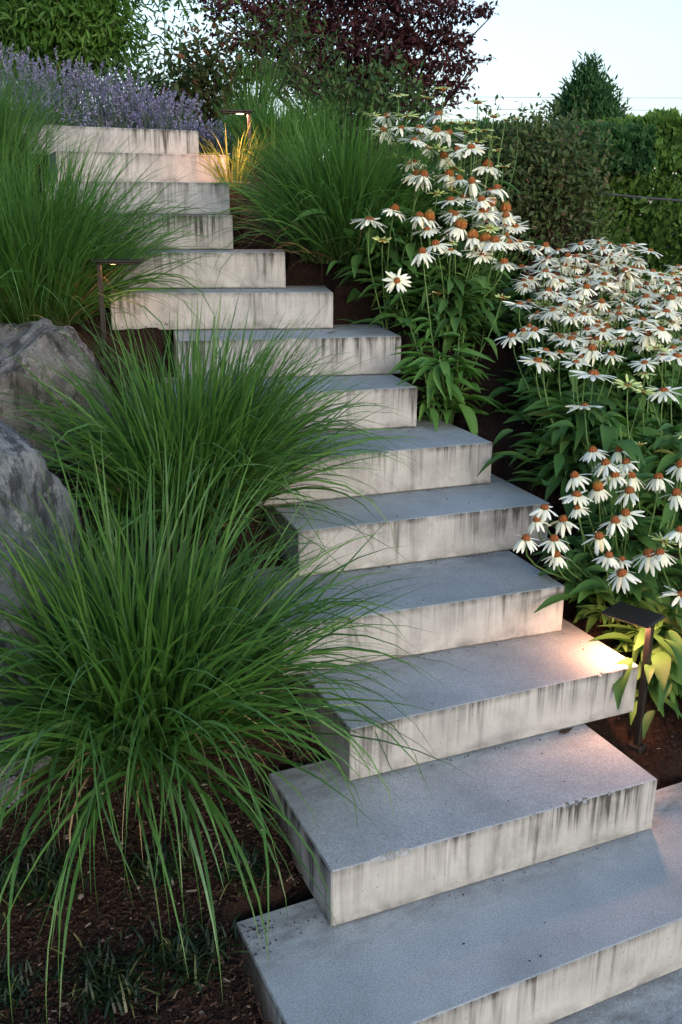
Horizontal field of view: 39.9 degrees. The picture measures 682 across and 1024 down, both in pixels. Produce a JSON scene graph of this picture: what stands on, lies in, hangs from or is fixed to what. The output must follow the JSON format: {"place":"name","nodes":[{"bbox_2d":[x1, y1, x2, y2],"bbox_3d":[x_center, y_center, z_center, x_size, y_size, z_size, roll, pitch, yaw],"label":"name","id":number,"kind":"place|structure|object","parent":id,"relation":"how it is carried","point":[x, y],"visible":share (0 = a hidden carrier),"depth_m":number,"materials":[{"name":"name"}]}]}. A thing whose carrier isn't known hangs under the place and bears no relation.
{"place":"outdoors","nodes":[
{"label":"outdoors","id":0,"kind":"place"},
{"bbox_2d":[197,85,362,169],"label":"ornamental grass","id":1,"kind":"object","parent":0,"point":[240,126],"depth_m":5.90,"materials":[{"name":"plant"}]},
{"bbox_2d":[0,158,681,1023],"bbox_3d":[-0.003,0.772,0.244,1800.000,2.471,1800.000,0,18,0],"label":"ground","id":2,"kind":"structure","parent":0,"point":[614,732],"depth_m":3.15,"materials":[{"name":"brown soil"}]},
{"bbox_2d":[0,947,60,1023],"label":"mondo grass","id":3,"kind":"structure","parent":2,"relation":"on","point":[5,988],"depth_m":2.15,"materials":[{"name":"green plant"}]},
{"bbox_2d":[0,42,67,123],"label":"lavender bush","id":4,"kind":"object","parent":2,"relation":"on","point":[12,54],"visible":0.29,"depth_m":6.24,"materials":[{"name":"purple plant"}]},
{"bbox_2d":[0,421,91,807],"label":"boulder","id":5,"kind":"object","parent":2,"relation":"on","point":[18,453],"visible":0.23,"depth_m":2.56,"materials":[{"name":"grey stone"}]},
{"bbox_2d":[0,822,97,933],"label":"mondo grass","id":6,"kind":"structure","parent":2,"relation":"on","point":[37,888],"depth_m":2.31,"materials":[{"name":"green plant"}]},
{"bbox_2d":[0,43,102,206],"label":"ornamental grass","id":7,"kind":"object","parent":2,"relation":"on","point":[7,124],"depth_m":4.89,"materials":[{"name":"plant"}]},
{"bbox_2d":[0,318,120,462],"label":"boulder","id":8,"kind":"object","parent":2,"relation":"on","point":[33,341],"visible":0.29,"depth_m":3.39,"materials":[{"name":"stone"}]},
{"bbox_2d":[0,46,131,163],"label":"lavender bush","id":9,"kind":"object","parent":2,"relation":"on","point":[58,86],"visible":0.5,"depth_m":6.27,"materials":[{"name":"purple plant"}]},
{"bbox_2d":[0,0,158,123],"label":"willow leaved tree","id":10,"kind":"object","parent":2,"relation":"on","point":[70,29],"visible":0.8,"depth_m":7.87,"materials":[{"name":"green plant"}]},
{"bbox_2d":[41,924,188,1023],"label":"mondo grass","id":11,"kind":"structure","parent":2,"relation":"on","point":[109,997],"depth_m":2.17,"materials":[{"name":"green plant"}]},
{"bbox_2d":[44,67,188,128],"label":"lavender bush","id":12,"kind":"object","parent":2,"relation":"on","point":[112,120],"visible":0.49,"depth_m":6.34,"materials":[{"name":"purple plant"}]},
{"bbox_2d":[91,259,144,365],"bbox_3d":[-0.951,-0.859,4.066,0.213,0.452,0.100,-1,18,-3],"label":"path lamp","id":13,"kind":"object","parent":2,"relation":"on","point":[100,285],"visible":0.81,"depth_m":4.02,"materials":[{"name":"brown metal"}]},
{"bbox_2d":[0,100,245,370],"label":"ornamental grass","id":14,"kind":"object","parent":2,"relation":"on","point":[53,249],"depth_m":4.02,"materials":[{"name":"plant"}]},
{"bbox_2d":[33,214,232,248],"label":"concrete step","id":15,"kind":"object","parent":2,"relation":"on","point":[205,229],"visible":0.33,"depth_m":4.73,"materials":[{"name":"grey concrete"}]},
{"bbox_2d":[42,181,229,213],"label":"concrete step","id":16,"kind":"object","parent":15,"relation":"on","point":[196,188],"visible":0.53,"depth_m":5.17,"materials":[{"name":"grey concrete"}]},
{"bbox_2d":[46,151,227,181],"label":"concrete step","id":17,"kind":"object","parent":2,"relation":"on","point":[174,163],"visible":0.5,"depth_m":5.50,"materials":[{"name":"grey concrete"}]},
{"bbox_2d":[15,125,198,158],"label":"concrete step","id":18,"kind":"object","parent":17,"relation":"on","point":[157,141],"visible":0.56,"depth_m":5.84,"materials":[{"name":"grey concrete"}]},
{"bbox_2d":[103,834,210,898],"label":"mondo grass","id":19,"kind":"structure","parent":2,"relation":"on","point":[169,864],"depth_m":2.38,"materials":[{"name":"green plant"}]},
{"bbox_2d":[101,89,227,146],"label":"lavender bush","id":20,"kind":"object","parent":2,"relation":"on","point":[158,123],"visible":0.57,"depth_m":6.39,"materials":[{"name":"purple plant"}]},
{"bbox_2d":[79,29,258,133],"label":"garden shrub","id":21,"kind":"object","parent":2,"relation":"on","point":[153,84],"visible":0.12,"depth_m":7.51,"materials":[{"name":"plant"}]},
{"bbox_2d":[119,0,241,88],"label":"bamboo","id":22,"kind":"object","parent":2,"relation":"on","point":[163,20],"visible":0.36,"depth_m":8.63,"materials":[{"name":"green plant"}]},
{"bbox_2d":[127,882,252,999],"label":"mondo grass","id":23,"kind":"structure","parent":2,"relation":"on","point":[190,946],"depth_m":2.22,"materials":[{"name":"green plant"}]},
{"bbox_2d":[103,249,285,287],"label":"concrete step","id":24,"kind":"object","parent":2,"relation":"on","point":[246,265],"visible":0.59,"depth_m":4.51,"materials":[{"name":"grey concrete"}]},
{"bbox_2d":[131,0,274,150],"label":"red tinged shrub","id":25,"kind":"object","parent":2,"relation":"on","point":[197,74],"visible":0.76,"depth_m":7.14,"materials":[{"name":"green plant"}]},
{"bbox_2d":[165,118,240,157],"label":"lavender bush","id":26,"kind":"object","parent":2,"relation":"on","point":[206,134],"visible":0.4,"depth_m":6.41,"materials":[{"name":"purple plant"}]},
{"bbox_2d":[0,272,430,652],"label":"ornamental grass","id":27,"kind":"object","parent":2,"relation":"on","point":[237,408],"depth_m":3.10,"materials":[{"name":"plant"}]},
{"bbox_2d":[110,286,332,329],"bbox_3d":[-0.566,-0.990,4.536,1.020,0.167,0.420,-2,18,-6],"label":"concrete step","id":28,"kind":"object","parent":2,"relation":"on","point":[290,302],"visible":0.75,"depth_m":4.34,"materials":[{"name":"grey concrete"}]},
{"bbox_2d":[187,120,271,189],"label":"ornamental grass","id":29,"kind":"object","parent":2,"relation":"on","point":[220,174],"depth_m":5.52,"materials":[{"name":"yellow plant"}]},
{"bbox_2d":[220,109,254,188],"bbox_3d":[-0.609,-2.129,5.536,0.193,0.439,0.100,-2,18,-8],"label":"path lamp","id":30,"kind":"object","parent":2,"relation":"on","point":[233,111],"visible":0.75,"depth_m":5.48,"materials":[{"name":"brown metal"}]},
{"bbox_2d":[0,406,477,1022],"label":"ornamental grass","id":31,"kind":"object","parent":2,"relation":"on","point":[144,670],"depth_m":2.35,"materials":[{"name":"plant"}]},
{"bbox_2d":[207,838,285,897],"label":"mondo grass","id":32,"kind":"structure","parent":2,"relation":"on","point":[254,870],"depth_m":2.45,"materials":[{"name":"green plant"}]},
{"bbox_2d":[202,40,307,141],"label":"reed clump","id":33,"kind":"object","parent":2,"relation":"on","point":[262,90],"visible":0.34,"depth_m":7.18,"materials":[{"name":"green plant"}]},
{"bbox_2d":[173,324,400,379],"bbox_3d":[-0.264,-0.747,4.335,0.990,0.167,0.495,-3,18,-10],"label":"concrete step","id":34,"kind":"object","parent":2,"relation":"on","point":[375,341],"visible":0.5,"depth_m":4.15,"materials":[{"name":"grey concrete"}]},
{"bbox_2d":[227,0,353,119],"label":"loose shrub","id":35,"kind":"object","parent":2,"relation":"on","point":[288,33],"visible":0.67,"depth_m":7.77,"materials":[{"name":"green plant"}]},
{"bbox_2d":[165,374,416,431],"bbox_3d":[-0.230,-0.475,4.040,1.000,0.167,0.506,-4,18,-14],"label":"concrete step","id":36,"kind":"object","parent":2,"relation":"on","point":[387,387],"visible":0.31,"depth_m":3.90,"materials":[{"name":"grey concrete"}]},
{"bbox_2d":[180,85,503,285],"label":"ornamental grass","id":37,"kind":"object","parent":2,"relation":"on","point":[341,199],"depth_m":4.42,"materials":[{"name":"plant"}]},
{"bbox_2d":[187,0,499,124],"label":"purple leaved tree","id":38,"kind":"object","parent":2,"relation":"on","point":[405,34],"visible":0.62,"depth_m":10.22,"materials":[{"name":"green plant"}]},
{"bbox_2d":[20,384,672,1014],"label":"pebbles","id":39,"kind":"object","parent":2,"relation":"on","point":[160,836],"visible":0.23,"depth_m":2.35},
{"bbox_2d":[285,93,454,313],"bbox_3d":[0.208,-1.481,4.471,0.998,0.989,0.799,0,18,0],"label":"coneflower plant","id":40,"kind":"object","parent":2,"relation":"on","point":[353,266],"visible":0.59,"depth_m":4.45,"materials":[{"name":"green plant"}]},
{"bbox_2d":[286,41,455,157],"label":"loose shrub","id":41,"kind":"object","parent":2,"relation":"on","point":[374,82],"visible":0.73,"depth_m":7.56,"materials":[{"name":"green plant"}]},
{"bbox_2d":[255,418,491,505],"bbox_3d":[0.038,-0.221,3.801,1.000,0.167,0.532,-6,19,-19],"label":"concrete step","id":42,"kind":"object","parent":2,"relation":"on","point":[455,456],"visible":0.51,"depth_m":3.63,"materials":[{"name":"grey concrete"}]},
{"bbox_2d":[312,144,435,190],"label":"ornamental grass","id":43,"kind":"object","parent":2,"relation":"on","point":[377,162],"depth_m":5.81,"materials":[{"name":"plant"}]},
{"bbox_2d":[160,214,637,961],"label":"soil crumbs","id":44,"kind":"object","parent":2,"relation":"on","point":[306,620],"visible":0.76,"depth_m":2.47,"materials":[{"name":"brown soil"}]},
{"bbox_2d":[263,474,549,576],"bbox_3d":[0.241,0.032,3.568,0.987,0.167,0.449,-6,19,-19],"label":"concrete step","id":45,"kind":"object","parent":2,"relation":"on","point":[454,521],"visible":0.81,"depth_m":3.40,"materials":[{"name":"grey concrete"}]},
{"bbox_2d":[342,169,486,343],"bbox_3d":[0.360,-1.130,4.419,0.706,0.912,0.793,0,18,0],"label":"coneflower plant","id":46,"kind":"object","parent":2,"relation":"on","point":[421,178],"visible":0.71,"depth_m":4.32,"materials":[{"name":"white plant"}]},
{"bbox_2d":[356,86,521,276],"bbox_3d":[0.482,-1.618,4.752,0.855,0.973,1.034,0,18,0],"label":"coneflower plant","id":47,"kind":"object","parent":2,"relation":"on","point":[438,114],"visible":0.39,"depth_m":4.61,"materials":[{"name":"white plant"}]},
{"bbox_2d":[337,176,541,360],"bbox_3d":[0.447,-1.081,4.263,0.938,0.844,0.757,7,19,22],"label":"coneflower plant","id":48,"kind":"object","parent":2,"relation":"on","point":[465,289],"visible":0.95,"depth_m":4.23,"materials":[{"name":"white plant"}]},
{"bbox_2d":[382,247,510,435],"bbox_3d":[0.438,-0.650,4.018,0.568,0.921,0.524,8,19,24],"label":"coneflower plant","id":49,"kind":"object","parent":2,"relation":"on","point":[438,374],"visible":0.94,"depth_m":3.98,"materials":[{"name":"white plant"}]},
{"bbox_2d":[236,782,681,1023],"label":"concrete step","id":50,"kind":"object","parent":2,"relation":"on","point":[609,913],"visible":0.75,"depth_m":2.32,"materials":[{"name":"grey concrete"}]},
{"bbox_2d":[269,724,656,925],"bbox_3d":[0.348,0.836,2.719,1.013,0.167,0.468,-7,19,-22],"label":"concrete step","id":51,"kind":"object","parent":50,"relation":"on","point":[454,834],"visible":0.87,"depth_m":2.56,"materials":[{"name":"grey concrete"}]},
{"bbox_2d":[559,727,572,732],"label":"dry leaf","id":52,"kind":"object","parent":51,"relation":"on","point":[567,730],"visible":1,"depth_m":2.92,"materials":[{"name":"brown plant"}]},
{"bbox_2d":[291,618,637,780],"bbox_3d":[0.393,0.560,3.029,1.005,0.167,0.473,-7,19,-22],"label":"concrete step","id":53,"kind":"object","parent":2,"relation":"on","point":[526,686],"visible":0.77,"depth_m":2.87,"materials":[{"name":"grey concrete"}]},
{"bbox_2d":[241,550,564,675],"bbox_3d":[0.202,0.307,3.262,1.000,0.167,0.508,-6,19,-19],"label":"concrete step","id":54,"kind":"object","parent":53,"relation":"on","point":[469,600],"visible":0.62,"depth_m":3.12,"materials":[{"name":"grey concrete"}]},
{"bbox_2d":[383,99,553,305],"bbox_3d":[0.630,-1.480,4.604,0.914,1.030,0.883,0,18,0],"label":"coneflower plant","id":55,"kind":"object","parent":2,"relation":"on","point":[487,166],"visible":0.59,"depth_m":4.48,"materials":[{"name":"white plant"}]},
{"bbox_2d":[328,115,658,176],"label":"clipped hedge","id":56,"kind":"object","parent":2,"relation":"on","point":[638,144],"visible":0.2,"depth_m":7.84,"materials":[{"name":"green leaf foliage"}]},
{"bbox_2d":[420,89,647,295],"bbox_3d":[1.404,-2.303,7.050,1.680,1.607,1.262,0,18,0],"label":"mottled shrub","id":57,"kind":"object","parent":2,"relation":"on","point":[539,170],"visible":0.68,"depth_m":6.82,"materials":[{"name":"green plant"}]},
{"bbox_2d":[465,241,640,348],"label":"coneflower plant","id":58,"kind":"object","parent":2,"relation":"on","point":[525,293],"visible":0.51,"depth_m":4.34,"materials":[{"name":"white plant"}]},
{"bbox_2d":[482,248,663,435],"bbox_3d":[1.038,-0.729,4.084,0.807,0.794,0.922,9,20,26],"label":"coneflower plant","id":59,"kind":"object","parent":2,"relation":"on","point":[597,326],"visible":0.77,"depth_m":4.00,"materials":[{"name":"white plant"}]},
{"bbox_2d":[477,326,680,522],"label":"coneflower plant","id":60,"kind":"object","parent":2,"relation":"on","point":[564,437],"visible":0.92,"depth_m":3.62,"materials":[{"name":"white plant"}]},
{"bbox_2d":[543,50,650,236],"bbox_3d":[3.516,-4.921,13.115,1.847,2.836,1.710,0,18,0],"label":"conifer tree","id":61,"kind":"object","parent":2,"relation":"on","point":[603,100],"visible":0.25,"depth_m":12.66,"materials":[{"name":"green plant"}]},
{"bbox_2d":[513,373,681,665],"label":"coneflower plant","id":62,"kind":"object","parent":2,"relation":"on","point":[612,566],"visible":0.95,"depth_m":3.19,"materials":[{"name":"white plant"}]},
{"bbox_2d":[567,237,681,378],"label":"coneflower plant","id":63,"kind":"object","parent":2,"relation":"on","point":[617,256],"visible":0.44,"depth_m":4.33,"materials":[{"name":"white plant"}]},
{"bbox_2d":[573,593,681,739],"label":"coneflower plant","id":64,"kind":"object","parent":2,"relation":"on","point":[663,670],"visible":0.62,"depth_m":3.08,"materials":[{"name":"green plant"}]},
{"bbox_2d":[578,107,681,293],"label":"clipped hedge","id":65,"kind":"object","parent":2,"relation":"on","point":[661,180],"visible":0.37,"depth_m":8.45,"materials":[{"name":"green plant"}]},
{"bbox_2d":[584,342,681,540],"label":"coneflower plant","id":66,"kind":"object","parent":2,"relation":"on","point":[666,439],"visible":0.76,"depth_m":3.54,"materials":[{"name":"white plant"}]},
{"bbox_2d":[584,191,681,201],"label":"cable","id":67,"kind":"object","parent":2,"relation":"on","point":[652,198],"visible":0.76,"depth_m":7.69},
{"bbox_2d":[601,602,665,753],"bbox_3d":[0.930,0.551,3.061,0.168,0.480,0.118,16,24,41],"label":"path lamp","id":68,"kind":"object","parent":2,"relation":"on","point":[648,620],"visible":0.98,"depth_m":3.00,"materials":[{"name":"brown metal"}]},
{"bbox_2d":[605,264,681,457],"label":"coneflower plant","id":69,"kind":"object","parent":2,"relation":"on","point":[663,372],"visible":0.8,"depth_m":4.00,"materials":[{"name":"white plant"}]},
{"bbox_2d":[631,526,681,664],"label":"coneflower plant","id":70,"kind":"object","parent":2,"relation":"on","point":[661,555],"visible":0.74,"depth_m":3.07,"materials":[{"name":"white plant"}]},
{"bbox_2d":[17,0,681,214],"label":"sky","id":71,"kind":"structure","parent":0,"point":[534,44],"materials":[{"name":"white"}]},
{"bbox_2d":[437,96,560,97],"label":"power line","id":72,"kind":"object","parent":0,"point":[532,97],"visible":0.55,"depth_m":55.20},
{"bbox_2d":[496,109,547,109],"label":"power line","id":73,"kind":"object","parent":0,"point":[517,109],"visible":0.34,"depth_m":55.40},
{"bbox_2d":[549,968,681,1023],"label":"path","id":74,"kind":"structure","parent":0,"point":[658,1000],"depth_m":2.33,"materials":[{"name":"concrete"}]}
]}

